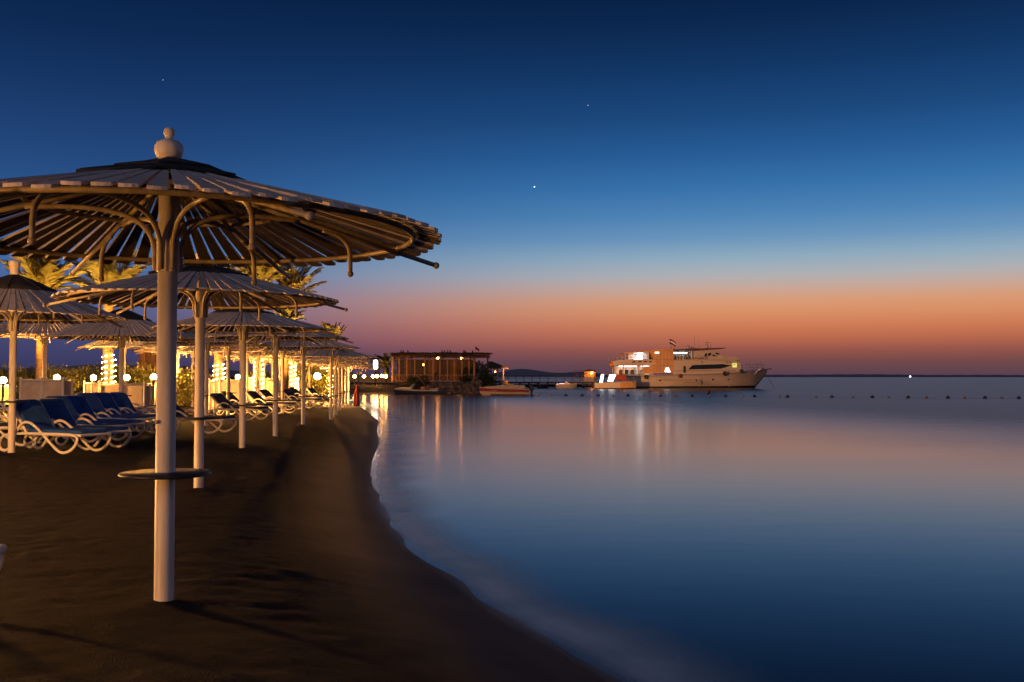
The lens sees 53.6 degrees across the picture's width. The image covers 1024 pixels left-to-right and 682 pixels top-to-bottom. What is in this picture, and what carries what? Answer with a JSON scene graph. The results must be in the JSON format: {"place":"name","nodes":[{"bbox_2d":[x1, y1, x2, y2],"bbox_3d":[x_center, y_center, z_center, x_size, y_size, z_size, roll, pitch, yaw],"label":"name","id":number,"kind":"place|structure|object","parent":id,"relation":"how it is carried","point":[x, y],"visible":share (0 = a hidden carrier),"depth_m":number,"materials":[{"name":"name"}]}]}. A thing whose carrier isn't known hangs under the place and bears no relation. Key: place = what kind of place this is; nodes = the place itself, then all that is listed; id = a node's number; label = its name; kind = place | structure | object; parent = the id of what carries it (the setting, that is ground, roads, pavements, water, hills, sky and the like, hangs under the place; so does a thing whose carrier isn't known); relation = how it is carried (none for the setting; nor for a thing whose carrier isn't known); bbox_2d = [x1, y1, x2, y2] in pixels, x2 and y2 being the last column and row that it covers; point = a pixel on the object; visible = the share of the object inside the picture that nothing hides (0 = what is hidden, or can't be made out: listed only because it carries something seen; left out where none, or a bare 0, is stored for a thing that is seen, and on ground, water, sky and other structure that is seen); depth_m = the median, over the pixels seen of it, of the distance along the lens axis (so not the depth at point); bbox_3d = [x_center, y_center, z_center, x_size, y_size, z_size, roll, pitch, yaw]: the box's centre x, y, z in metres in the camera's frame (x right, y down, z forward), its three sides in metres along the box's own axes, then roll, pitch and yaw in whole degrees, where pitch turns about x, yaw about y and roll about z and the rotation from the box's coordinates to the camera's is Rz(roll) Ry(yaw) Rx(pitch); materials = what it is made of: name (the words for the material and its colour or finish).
{"place":"outdoors","nodes":[
{"label":"outdoors","id":0,"kind":"place"},
{"bbox_2d":[132,349,156,374],"bbox_3d":[-17.739,1.597,49.975,1.440,2.520,1.500,0,-2,0],"label":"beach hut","id":1,"kind":"object","parent":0,"point":[147,358],"visible":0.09,"depth_m":49.40,"materials":[{"name":"brown wood"}]},
{"bbox_2d":[0,363,361,376],"bbox_3d":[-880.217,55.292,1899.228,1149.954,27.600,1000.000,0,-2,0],"label":"hills","id":2,"kind":"structure","parent":0,"point":[233,373],"depth_m":1759.89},
{"bbox_2d":[0,377,623,681],"bbox_3d":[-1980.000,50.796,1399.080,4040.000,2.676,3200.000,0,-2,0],"label":"ground","id":3,"kind":"structure","parent":0,"point":[296,559],"depth_m":7.60,"materials":[{"name":"brown sand"}]},
{"bbox_2d":[0,544,6,569],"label":"sun lounger","id":4,"kind":"object","parent":3,"relation":"on","point":[3,548],"visible":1,"depth_m":5.91,"materials":[{"name":"white plastic"}]},
{"bbox_2d":[0,377,6,415],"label":"globe lamp","id":5,"kind":"object","parent":3,"relation":"on","point":[3,380],"visible":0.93,"depth_m":28.93,"materials":[{"name":"white glass"}]},
{"bbox_2d":[0,385,8,404],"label":"windbreak","id":6,"kind":"object","parent":3,"relation":"on","point":[6,392],"visible":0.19,"depth_m":29.96,"materials":[{"name":"beige fabric"}]},
{"bbox_2d":[4,365,34,398],"bbox_3d":[-21.193,1.859,43.443,2.083,1.674,1.390,-1,-2,24],"label":"shrub","id":7,"kind":"object","parent":3,"relation":"on","point":[21,372],"visible":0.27,"depth_m":43.40,"materials":[{"name":"green plant"}]},
{"bbox_2d":[1,363,54,397],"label":"shrub","id":8,"kind":"object","parent":3,"relation":"on","point":[24,375],"visible":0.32,"depth_m":43.32,"materials":[{"name":"green plant"}]},
{"bbox_2d":[0,414,56,445],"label":"sun lounger","id":9,"kind":"object","parent":3,"relation":"on","point":[3,425],"visible":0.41,"depth_m":18.14,"materials":[{"name":"white plastic"}]},
{"bbox_2d":[19,377,72,398],"bbox_3d":[-12.491,1.613,27.209,1.219,1.305,0.570,0,-2,0],"label":"windbreak","id":10,"kind":"object","parent":3,"relation":"on","point":[41,387],"visible":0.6,"depth_m":26.97,"materials":[{"name":"beige fabric"}]},
{"bbox_2d":[0,237,96,378],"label":"palm tree","id":11,"kind":"object","parent":3,"relation":"on","point":[42,270],"visible":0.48,"depth_m":39.75,"materials":[{"name":"green plant"}]},
{"bbox_2d":[34,364,75,391],"bbox_3d":[-19.166,1.784,42.100,1.949,1.740,1.445,0,-2,-6],"label":"shrub","id":12,"kind":"object","parent":3,"relation":"on","point":[53,373],"visible":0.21,"depth_m":42.32,"materials":[{"name":"green plant"}]},
{"bbox_2d":[0,399,110,453],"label":"sun lounger","id":13,"kind":"object","parent":3,"relation":"on","point":[32,414],"visible":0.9,"depth_m":17.68,"materials":[{"name":"blue plastic"}]},
{"bbox_2d":[0,313,110,378],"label":"beach umbrella","id":14,"kind":"object","parent":3,"relation":"on","point":[40,330],"visible":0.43,"depth_m":27.77,"materials":[{"name":"beige wood"}]},
{"bbox_2d":[0,260,125,452],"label":"beach umbrella","id":15,"kind":"object","parent":3,"relation":"on","point":[16,288],"visible":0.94,"depth_m":17.51,"materials":[{"name":"brown paint"}]},
{"bbox_2d":[51,370,82,394],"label":"shrub","id":16,"kind":"object","parent":3,"relation":"on","point":[79,384],"visible":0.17,"depth_m":42.38,"materials":[{"name":"green plant"}]},
{"bbox_2d":[50,366,88,391],"bbox_3d":[-18.833,1.836,42.716,1.976,1.668,1.170,0,-2,-8],"label":"shrub","id":17,"kind":"object","parent":3,"relation":"on","point":[75,372],"visible":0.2,"depth_m":42.72,"materials":[{"name":"green plant"}]},
{"bbox_2d":[23,398,131,449],"bbox_3d":[-7.960,1.511,18.604,2.054,0.919,0.720,-1,-2,27],"label":"sun lounger","id":18,"kind":"object","parent":3,"relation":"on","point":[56,408],"visible":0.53,"depth_m":18.73,"materials":[{"name":"blue fabric"}]},
{"bbox_2d":[32,395,129,442],"bbox_3d":[-8.697,1.567,20.503,2.054,0.919,0.720,-1,-2,27],"label":"sun lounger","id":19,"kind":"object","parent":3,"relation":"on","point":[72,410],"visible":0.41,"depth_m":20.46,"materials":[{"name":"blue fabric"}]},
{"bbox_2d":[67,364,100,392],"bbox_3d":[-19.865,1.919,46.593,2.387,1.792,1.488,-1,-2,23],"label":"shrub","id":20,"kind":"object","parent":3,"relation":"on","point":[83,370],"visible":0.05,"depth_m":46.67,"materials":[{"name":"green plant"}]},
{"bbox_2d":[83,380,106,392],"bbox_3d":[-13.643,1.868,33.204,0.566,1.169,0.570,0,-2,0],"label":"windbreak","id":21,"kind":"object","parent":3,"relation":"on","point":[91,387],"visible":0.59,"depth_m":32.96,"materials":[{"name":"beige fabric"}]},
{"bbox_2d":[71,362,118,393],"bbox_3d":[-18.464,1.850,45.030,2.520,1.826,1.376,0,-2,-5],"label":"shrub","id":22,"kind":"object","parent":3,"relation":"on","point":[91,369],"visible":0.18,"depth_m":44.92,"materials":[{"name":"green plant"}]},
{"bbox_2d":[77,370,115,392],"bbox_3d":[-18.188,1.993,44.653,1.960,1.499,1.481,1,-2,-28],"label":"shrub","id":23,"kind":"object","parent":3,"relation":"on","point":[95,374],"visible":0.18,"depth_m":44.51,"materials":[{"name":"green plant"}]},
{"bbox_2d":[52,395,144,439],"bbox_3d":[-8.726,1.603,21.403,2.054,0.919,0.720,-1,-2,27],"label":"sun lounger","id":24,"kind":"object","parent":3,"relation":"on","point":[80,404],"visible":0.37,"depth_m":21.59,"materials":[{"name":"blue fabric"}]},
{"bbox_2d":[55,241,150,382],"bbox_3d":[-16.924,-0.725,42.055,4.502,6.970,4.653,0,-2,0],"label":"palm tree","id":25,"kind":"object","parent":3,"relation":"on","point":[111,274],"visible":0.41,"depth_m":41.77,"materials":[{"name":"green plant"}]},
{"bbox_2d":[75,392,150,433],"bbox_3d":[-9.307,1.653,23.402,2.054,0.918,0.720,-1,-2,27],"label":"sun lounger","id":26,"kind":"object","parent":3,"relation":"on","point":[94,402],"visible":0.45,"depth_m":23.54,"materials":[{"name":"blue fabric"}]},
{"bbox_2d":[75,335,156,382],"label":"beach umbrella","id":27,"kind":"object","parent":3,"relation":"on","point":[97,344],"visible":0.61,"depth_m":42.00,"materials":[{"name":"beige wood"}]},
{"bbox_2d":[39,300,194,395],"bbox_3d":[-9.961,0.771,25.786,3.745,3.655,3.800,1,-2,-25],"label":"beach umbrella","id":28,"kind":"object","parent":3,"relation":"on","point":[139,324],"visible":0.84,"depth_m":25.20,"materials":[{"name":"brown wood"}]},
{"bbox_2d":[97,361,150,382],"bbox_3d":[-17.278,1.858,45.237,2.490,1.919,1.414,2,-3,-38],"label":"shrub","id":29,"kind":"object","parent":3,"relation":"on","point":[129,374],"visible":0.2,"depth_m":45.25,"materials":[{"name":"green plant"}]},
{"bbox_2d":[93,392,155,431],"bbox_3d":[-9.314,1.690,24.317,2.054,0.918,0.720,-1,-2,26],"label":"sun lounger","id":30,"kind":"object","parent":3,"relation":"on","point":[106,399],"visible":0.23,"depth_m":24.52,"materials":[{"name":"blue fabric"}]},
{"bbox_2d":[100,381,150,411],"bbox_3d":[-11.504,1.825,30.203,1.344,1.248,0.570,0,-2,-4],"label":"windbreak","id":31,"kind":"object","parent":3,"relation":"on","point":[140,393],"visible":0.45,"depth_m":29.98,"materials":[{"name":"beige fabric"}]},
{"bbox_2d":[129,365,155,384],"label":"shrub","id":32,"kind":"object","parent":3,"relation":"on","point":[149,372],"visible":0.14,"depth_m":44.25,"materials":[{"name":"green plant"}]},
{"bbox_2d":[109,392,178,429],"bbox_3d":[-9.229,1.729,25.116,2.054,0.919,0.720,-1,-2,26],"label":"sun lounger","id":33,"kind":"object","parent":3,"relation":"on","point":[121,400],"visible":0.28,"depth_m":25.35,"materials":[{"name":"blue fabric"}]},
{"bbox_2d":[132,403,155,421],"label":"sun lounger","id":34,"kind":"object","parent":3,"relation":"on","point":[149,407],"visible":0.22,"depth_m":29.60,"materials":[{"name":"plastic"}]},
{"bbox_2d":[146,383,155,410],"bbox_3d":[-12.107,1.987,33.951,0.415,1.176,0.072,0,-2,0],"label":"windbreak","id":35,"kind":"object","parent":3,"relation":"on","point":[154,385],"visible":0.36,"depth_m":33.94,"materials":[{"name":"beige fabric"}]},
{"bbox_2d":[151,374,155,409],"bbox_3d":[-12.004,1.823,33.957,0.180,1.414,0.180,0,-2,0],"label":"globe lamp","id":36,"kind":"object","parent":3,"relation":"on","point":[153,377],"visible":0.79,"depth_m":33.93,"materials":[{"name":"white glass"}]},
{"bbox_2d":[134,343,187,400],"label":"beach umbrella","id":37,"kind":"object","parent":3,"relation":"on","point":[145,349],"visible":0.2,"depth_m":44.55,"materials":[{"name":"beige wood"}]},
{"bbox_2d":[155,365,194,406],"bbox_3d":[-13.849,1.934,42.103,2.397,1.880,1.561,0,-2,-12],"label":"shrub","id":38,"kind":"object","parent":3,"relation":"on","point":[181,380],"visible":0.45,"depth_m":42.11,"materials":[{"name":"green plant"}]},
{"bbox_2d":[176,366,194,405],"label":"shrub","id":39,"kind":"object","parent":3,"relation":"on","point":[189,400],"visible":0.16,"depth_m":43.10,"materials":[{"name":"green plant"}]},
{"bbox_2d":[151,345,233,406],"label":"beach umbrella","id":40,"kind":"object","parent":3,"relation":"on","point":[190,351],"visible":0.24,"depth_m":42.92,"materials":[{"name":"beige wood"}]},
{"bbox_2d":[150,404,237,433],"bbox_3d":[-7.493,1.761,23.927,1.919,0.818,0.720,0,-2,14],"label":"sun lounger","id":41,"kind":"object","parent":3,"relation":"on","point":[180,412],"visible":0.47,"depth_m":23.79,"materials":[{"name":"blue fabric"}]},
{"bbox_2d":[42,253,347,487],"bbox_3d":[-3.868,0.476,12.552,3.528,3.319,3.459,1,-2,-27],"label":"beach umbrella","id":42,"kind":"object","parent":3,"relation":"on","point":[200,282],"visible":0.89,"depth_m":12.53,"materials":[{"name":"brown wood"}]},
{"bbox_2d":[140,328,269,425],"bbox_3d":[-8.588,1.053,28.444,3.528,3.319,3.459,0,-2,10],"label":"beach umbrella","id":43,"kind":"object","parent":3,"relation":"on","point":[207,350],"visible":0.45,"depth_m":28.42,"materials":[{"name":"beige wood"}]},
{"bbox_2d":[209,378,220,412],"bbox_3d":[-11.209,2.099,38.187,0.448,1.375,0.570,1,-2,-20],"label":"windbreak","id":44,"kind":"object","parent":3,"relation":"on","point":[214,385],"visible":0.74,"depth_m":37.93,"materials":[{"name":"beige fabric"}]},
{"bbox_2d":[0,127,441,601],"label":"beach umbrella","id":45,"kind":"object","parent":3,"relation":"on","point":[247,218],"visible":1,"depth_m":6.24,"materials":[{"name":"brown paint"}]},
{"bbox_2d":[182,264,259,378],"bbox_3d":[-13.753,-0.322,47.113,4.064,6.976,4.258,1,-2,-29],"label":"palm tree","id":46,"kind":"object","parent":3,"relation":"on","point":[218,360],"visible":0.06,"depth_m":46.81,"materials":[{"name":"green plant"}]},
{"bbox_2d":[220,378,239,408],"bbox_3d":[-11.668,2.232,42.196,0.851,1.390,0.570,0,-2,0],"label":"windbreak","id":47,"kind":"object","parent":3,"relation":"on","point":[234,386],"visible":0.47,"depth_m":41.95,"materials":[{"name":"beige fabric"}]},
{"bbox_2d":[177,342,284,414],"bbox_3d":[-9.258,1.211,33.001,3.459,3.319,3.528,-1,-2,19],"label":"beach umbrella","id":48,"kind":"object","parent":3,"relation":"on","point":[227,348],"visible":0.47,"depth_m":32.94,"materials":[{"name":"beige wood"}]},
{"bbox_2d":[209,393,270,419],"bbox_3d":[-8.409,2.012,31.129,1.919,0.818,0.720,-1,-2,20],"label":"sun lounger","id":49,"kind":"object","parent":3,"relation":"on","point":[221,401],"visible":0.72,"depth_m":31.06,"materials":[{"name":"plastic"}]},
{"bbox_2d":[147,309,337,447],"bbox_3d":[-5.231,0.761,19.560,3.528,3.319,3.459,-1,-2,36],"label":"beach umbrella","id":50,"kind":"object","parent":3,"relation":"on","point":[219,321],"visible":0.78,"depth_m":19.49,"materials":[{"name":"beige wood"}]},
{"bbox_2d":[216,391,272,415],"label":"sun lounger","id":51,"kind":"object","parent":3,"relation":"on","point":[233,398],"visible":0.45,"depth_m":34.53,"materials":[{"name":"blue fabric"}]},
{"bbox_2d":[209,347,289,402],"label":"beach umbrella","id":52,"kind":"object","parent":3,"relation":"on","point":[216,351],"visible":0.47,"depth_m":39.92,"materials":[{"name":"beige wood"}]},
{"bbox_2d":[248,376,254,401],"bbox_3d":[-13.299,2.546,52.191,0.676,1.465,0.570,0,-2,0],"label":"windbreak","id":53,"kind":"object","parent":3,"relation":"on","point":[251,382],"visible":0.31,"depth_m":51.94,"materials":[{"name":"beige fabric"}]},
{"bbox_2d":[223,357,280,376],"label":"beach umbrella","id":54,"kind":"object","parent":3,"relation":"on","point":[237,358],"visible":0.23,"depth_m":54.92,"materials":[{"name":"beige wood"}]},
{"bbox_2d":[224,352,296,393],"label":"beach umbrella","id":55,"kind":"object","parent":3,"relation":"on","point":[257,356],"visible":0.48,"depth_m":47.91,"materials":[{"name":"beige wood"}]},
{"bbox_2d":[226,249,297,402],"bbox_3d":[-13.164,-0.874,52.085,4.197,8.503,3.492,-2,-3,43],"label":"palm tree","id":56,"kind":"object","parent":3,"relation":"on","point":[265,273],"visible":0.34,"depth_m":51.82,"materials":[{"name":"green plant"}]},
{"bbox_2d":[262,377,272,398],"bbox_3d":[-13.486,2.709,56.188,0.860,1.436,0.570,0,-2,0],"label":"windbreak","id":57,"kind":"object","parent":3,"relation":"on","point":[267,384],"visible":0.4,"depth_m":55.94,"materials":[{"name":"beige fabric"}]},
{"bbox_2d":[246,391,297,413],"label":"sun lounger","id":58,"kind":"object","parent":3,"relation":"on","point":[255,396],"visible":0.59,"depth_m":36.56,"materials":[{"name":"plastic"}]},
{"bbox_2d":[205,311,353,435],"bbox_3d":[-5.534,0.922,23.907,3.528,3.319,3.459,-1,-2,36],"label":"beach umbrella","id":59,"kind":"object","parent":3,"relation":"on","point":[311,337],"visible":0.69,"depth_m":23.83,"materials":[{"name":"brown wood"}]},
{"bbox_2d":[258,389,300,409],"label":"sun lounger","id":60,"kind":"object","parent":3,"relation":"on","point":[265,393],"visible":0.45,"depth_m":40.59,"materials":[{"name":"blue fabric"}]},
{"bbox_2d":[252,362,306,397],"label":"beach umbrella","id":61,"kind":"object","parent":3,"relation":"on","point":[279,365],"visible":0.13,"depth_m":65.91,"materials":[{"name":"beige wood"}]},
{"bbox_2d":[234,336,328,412],"bbox_3d":[-8.621,1.405,37.950,3.528,3.319,3.459,-2,-3,38],"label":"beach umbrella","id":62,"kind":"object","parent":3,"relation":"on","point":[282,356],"visible":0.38,"depth_m":37.92,"materials":[{"name":"beige wood"}]},
{"bbox_2d":[262,353,301,386],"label":"beach umbrella","id":63,"kind":"object","parent":3,"relation":"on","point":[292,361],"visible":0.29,"depth_m":54.91,"materials":[{"name":"beige wood"}]},
{"bbox_2d":[268,309,306,405],"bbox_3d":[-10.687,0.725,48.001,1.931,5.064,1.919,0,-2,0],"label":"palm tree","id":64,"kind":"object","parent":3,"relation":"on","point":[290,312],"visible":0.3,"depth_m":47.85,"materials":[{"name":"green plant"}]},
{"bbox_2d":[271,258,327,399],"bbox_3d":[-12.752,-0.637,57.993,4.368,8.482,4.681,0,-2,0],"label":"palm tree","id":65,"kind":"object","parent":3,"relation":"on","point":[301,281],"visible":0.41,"depth_m":57.72,"materials":[{"name":"green plant"}]},
{"bbox_2d":[288,359,313,401],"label":"beach umbrella","id":66,"kind":"object","parent":3,"relation":"on","point":[289,360],"visible":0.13,"depth_m":57.92,"materials":[{"name":"beige wood"}]},
{"bbox_2d":[278,389,324,407],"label":"sun lounger","id":67,"kind":"object","parent":3,"relation":"on","point":[290,395],"visible":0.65,"depth_m":43.47,"materials":[{"name":"plastic"}]},
{"bbox_2d":[246,337,360,424],"bbox_3d":[-6.327,1.201,30.570,3.459,3.319,3.528,1,-2,-26],"label":"beach umbrella","id":68,"kind":"object","parent":3,"relation":"on","point":[294,345],"visible":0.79,"depth_m":30.49,"materials":[{"name":"beige wood"}]},
{"bbox_2d":[289,387,325,403],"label":"sun lounger","id":69,"kind":"object","parent":3,"relation":"on","point":[295,391],"visible":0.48,"depth_m":49.54,"materials":[{"name":"plastic"}]},
{"bbox_2d":[291,368,327,395],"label":"shrub","id":70,"kind":"object","parent":3,"relation":"on","point":[298,374],"visible":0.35,"depth_m":66.18,"materials":[{"name":"green plant"}]},
{"bbox_2d":[300,365,337,395],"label":"shrub","id":71,"kind":"object","parent":3,"relation":"on","point":[321,374],"visible":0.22,"depth_m":68.11,"materials":[{"name":"green plant"}]},
{"bbox_2d":[296,365,344,399],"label":"beach hut","id":72,"kind":"object","parent":3,"relation":"on","point":[297,368],"visible":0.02,"depth_m":72.88,"materials":[{"name":"paint"}]},
{"bbox_2d":[305,388,341,403],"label":"sun lounger","id":73,"kind":"object","parent":3,"relation":"on","point":[312,391],"visible":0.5,"depth_m":53.59,"materials":[{"name":"plastic"}]},
{"bbox_2d":[306,368,343,399],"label":"shrub","id":74,"kind":"object","parent":3,"relation":"on","point":[326,382],"visible":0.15,"depth_m":69.51,"materials":[{"name":"green plant"}]},
{"bbox_2d":[284,347,377,419],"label":"beach umbrella","id":75,"kind":"object","parent":3,"relation":"on","point":[323,354],"visible":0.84,"depth_m":36.91,"materials":[{"name":"beige wood"}]},
{"bbox_2d":[321,322,347,400],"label":"palm tree","id":76,"kind":"object","parent":3,"relation":"on","point":[333,328],"visible":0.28,"depth_m":69.66,"materials":[{"name":"green plant"}]},
{"bbox_2d":[294,358,375,414],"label":"beach umbrella","id":77,"kind":"object","parent":3,"relation":"on","point":[335,395],"visible":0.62,"depth_m":42.90,"materials":[{"name":"beige wood"}]},
{"bbox_2d":[305,361,372,409],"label":"beach umbrella","id":78,"kind":"object","parent":3,"relation":"on","point":[339,374],"visible":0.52,"depth_m":48.90,"materials":[{"name":"beige wood"}]},
{"bbox_2d":[310,364,375,406],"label":"beach umbrella","id":79,"kind":"object","parent":3,"relation":"on","point":[342,366],"visible":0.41,"depth_m":54.89,"materials":[{"name":"beige wood"}]},
{"bbox_2d":[316,365,372,404],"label":"beach umbrella","id":80,"kind":"object","parent":3,"relation":"on","point":[345,370],"visible":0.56,"depth_m":60.88,"materials":[{"name":"beige wood"}]},
{"bbox_2d":[321,367,374,403],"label":"beach umbrella","id":81,"kind":"object","parent":3,"relation":"on","point":[352,368],"visible":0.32,"depth_m":65.89,"materials":[{"name":"beige wood"}]},
{"bbox_2d":[353,384,359,407],"bbox_3d":[-8.570,3.123,55.925,0.401,1.536,0.390,0,-2,0],"label":"closed parasol","id":82,"kind":"object","parent":3,"relation":"on","point":[356,401],"visible":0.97,"depth_m":55.85,"materials":[{"name":"red fabric"}]},
{"bbox_2d":[349,357,408,382],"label":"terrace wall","id":83,"kind":"structure","parent":3,"relation":"on","point":[369,379],"depth_m":117.75,"materials":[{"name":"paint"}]},
{"bbox_2d":[369,353,397,382],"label":"palm tree","id":84,"kind":"object","parent":3,"relation":"on","point":[385,364],"visible":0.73,"depth_m":112.70,"materials":[{"name":"green plant"}]},
{"bbox_2d":[411,375,429,386],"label":"shrub","id":85,"kind":"object","parent":3,"relation":"on","point":[420,381],"visible":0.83,"depth_m":106.30,"materials":[{"name":"green plant"}]},
{"bbox_2d":[390,346,491,384],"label":"pergola","id":86,"kind":"object","parent":3,"relation":"on","point":[447,369],"visible":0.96,"depth_m":112.39,"materials":[{"name":"brown wood"}]},
{"bbox_2d":[471,360,488,379],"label":"shrub","id":87,"kind":"object","parent":3,"relation":"on","point":[477,367],"visible":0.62,"depth_m":109.61,"materials":[{"name":"green plant"}]},
{"bbox_2d":[468,367,496,386],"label":"shrub","id":88,"kind":"object","parent":3,"relation":"on","point":[487,381],"visible":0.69,"depth_m":107.09,"materials":[{"name":"green plant"}]},
{"bbox_2d":[483,361,508,384],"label":"gazebo","id":89,"kind":"object","parent":3,"relation":"on","point":[492,365],"visible":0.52,"depth_m":121.26,"materials":[{"name":"paint"}]},
{"bbox_2d":[0,0,1023,376],"label":"sky","id":90,"kind":"structure","parent":0,"point":[790,187],"materials":[{"name":"blue"}]},
{"bbox_2d":[492,369,629,376],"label":"hills","id":91,"kind":"structure","parent":0,"point":[521,372],"depth_m":2467.05,"materials":[{"name":"grey"}]},
{"bbox_2d":[337,377,1023,681],"bbox_3d":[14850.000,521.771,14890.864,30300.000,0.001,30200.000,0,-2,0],"label":"water","id":92,"kind":"structure","parent":0,"point":[800,533],"depth_m":12.97,"materials":[{"name":"blue liquid"}]},
{"bbox_2d":[394,377,438,393],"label":"motorboat","id":93,"kind":"object","parent":92,"relation":"on","point":[408,390],"visible":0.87,"depth_m":100.77,"materials":[{"name":"grey paint"}]},
{"bbox_2d":[479,382,533,394],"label":"motorboat","id":94,"kind":"object","parent":92,"relation":"on","point":[509,389],"visible":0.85,"depth_m":95.17,"materials":[{"name":"white paint"}]},
{"bbox_2d":[347,399,682,681],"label":"foam","id":95,"kind":"object","parent":92,"relation":"on","point":[614,648],"visible":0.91,"depth_m":7.78,"materials":[{"name":"white"}]},
{"bbox_2d":[492,375,608,387],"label":"jetty","id":96,"kind":"object","parent":92,"relation":"in","point":[584,385],"visible":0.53,"depth_m":158.69,"materials":[{"name":"brown wood"}]},
{"bbox_2d":[574,369,595,381],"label":"kiosk","id":97,"kind":"object","parent":96,"relation":"on","point":[588,376],"visible":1,"depth_m":157.23,"materials":[{"name":"grey paint"}]},
{"bbox_2d":[556,381,576,388],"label":"motorboat","id":98,"kind":"object","parent":92,"relation":"on","point":[566,385],"visible":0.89,"depth_m":149.15,"materials":[{"name":"grey paint"}]},
{"bbox_2d":[594,374,635,388],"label":"tender boat","id":99,"kind":"object","parent":92,"relation":"on","point":[611,384],"visible":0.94,"depth_m":143.00,"materials":[{"name":"white paint"}]},
{"bbox_2d":[609,339,773,388],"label":"excursion ship","id":100,"kind":"object","parent":92,"relation":"on","point":[693,368],"visible":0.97,"depth_m":147.59,"materials":[{"name":"white paint"}]},
{"bbox_2d":[764,374,1023,376],"bbox_3d":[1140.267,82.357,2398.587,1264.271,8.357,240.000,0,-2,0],"label":"land","id":101,"kind":"structure","parent":0,"point":[856,375],"depth_m":2348.26,"materials":[{"name":"grey"}]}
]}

